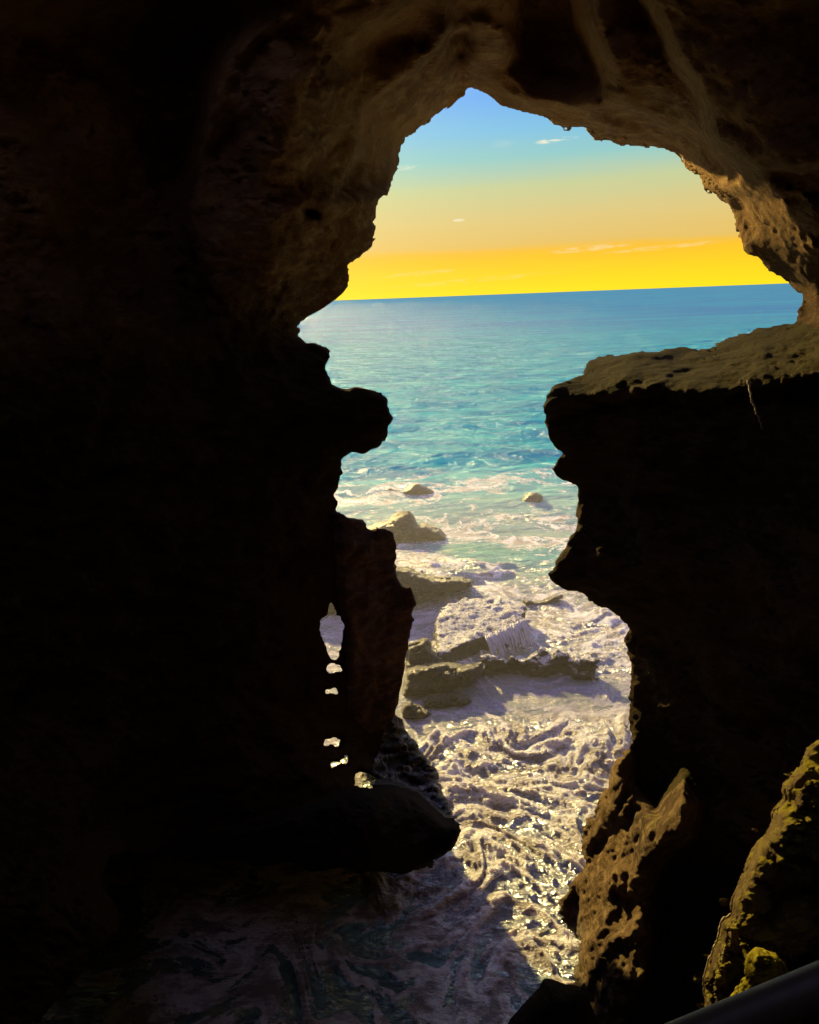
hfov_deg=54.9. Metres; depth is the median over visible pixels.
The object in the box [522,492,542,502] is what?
sea rock
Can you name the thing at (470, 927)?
sea
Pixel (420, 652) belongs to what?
sea rock
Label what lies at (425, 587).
sea rock
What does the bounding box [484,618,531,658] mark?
waterfall
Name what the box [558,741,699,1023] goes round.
rock outcrop
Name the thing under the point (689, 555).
rock ledge
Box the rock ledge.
[543,321,818,1023]
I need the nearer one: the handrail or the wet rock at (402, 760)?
the handrail
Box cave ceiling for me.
[143,0,818,327]
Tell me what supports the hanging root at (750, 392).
hanging from the rock ledge
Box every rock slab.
[433,597,526,661]
[480,647,600,681]
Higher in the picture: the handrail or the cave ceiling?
the cave ceiling
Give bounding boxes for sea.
[32,283,802,1023]
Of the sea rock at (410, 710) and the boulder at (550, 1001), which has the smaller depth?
the boulder at (550, 1001)
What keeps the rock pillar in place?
attached to the cave wall
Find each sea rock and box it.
[327,566,473,614]
[367,511,445,540]
[401,701,431,719]
[402,483,433,494]
[402,662,482,695]
[404,638,442,670]
[422,692,471,707]
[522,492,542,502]
[522,594,562,605]
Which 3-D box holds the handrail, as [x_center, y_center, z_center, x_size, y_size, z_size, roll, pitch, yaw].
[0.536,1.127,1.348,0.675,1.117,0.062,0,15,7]
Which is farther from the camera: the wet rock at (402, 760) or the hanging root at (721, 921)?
the wet rock at (402, 760)
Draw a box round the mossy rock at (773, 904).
[694,740,818,1023]
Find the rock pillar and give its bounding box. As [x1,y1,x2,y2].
[333,510,415,733]
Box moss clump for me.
[730,947,789,995]
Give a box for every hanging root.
[702,913,730,996]
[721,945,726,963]
[747,380,762,428]
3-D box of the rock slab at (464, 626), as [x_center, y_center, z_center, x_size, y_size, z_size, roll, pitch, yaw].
[0.990,2.357,14.318,2.680,0.950,1.766,-14,19,-36]
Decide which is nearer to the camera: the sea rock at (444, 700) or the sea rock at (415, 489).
the sea rock at (444, 700)
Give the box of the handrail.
[665,960,818,1023]
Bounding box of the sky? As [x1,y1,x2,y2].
[334,88,788,300]
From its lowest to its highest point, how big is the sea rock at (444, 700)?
0.411 m
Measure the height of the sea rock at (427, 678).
0.827 m
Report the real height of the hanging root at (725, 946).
0.350 m
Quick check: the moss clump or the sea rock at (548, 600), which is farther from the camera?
the sea rock at (548, 600)
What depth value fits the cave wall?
6.15 m
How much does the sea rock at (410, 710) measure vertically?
0.512 m
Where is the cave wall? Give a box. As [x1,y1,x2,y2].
[0,0,810,1023]
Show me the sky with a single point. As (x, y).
(485, 197)
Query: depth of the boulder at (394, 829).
6.79 m
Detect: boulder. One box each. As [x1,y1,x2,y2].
[132,784,460,876]
[508,978,597,1023]
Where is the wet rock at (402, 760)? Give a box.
[370,715,456,818]
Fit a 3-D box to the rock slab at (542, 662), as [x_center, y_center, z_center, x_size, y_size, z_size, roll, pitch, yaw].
[2.119,2.701,12.972,1.985,0.932,0.740,0,15,9]
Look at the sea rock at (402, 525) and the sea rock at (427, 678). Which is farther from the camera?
the sea rock at (402, 525)
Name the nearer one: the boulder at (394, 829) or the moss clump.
the moss clump

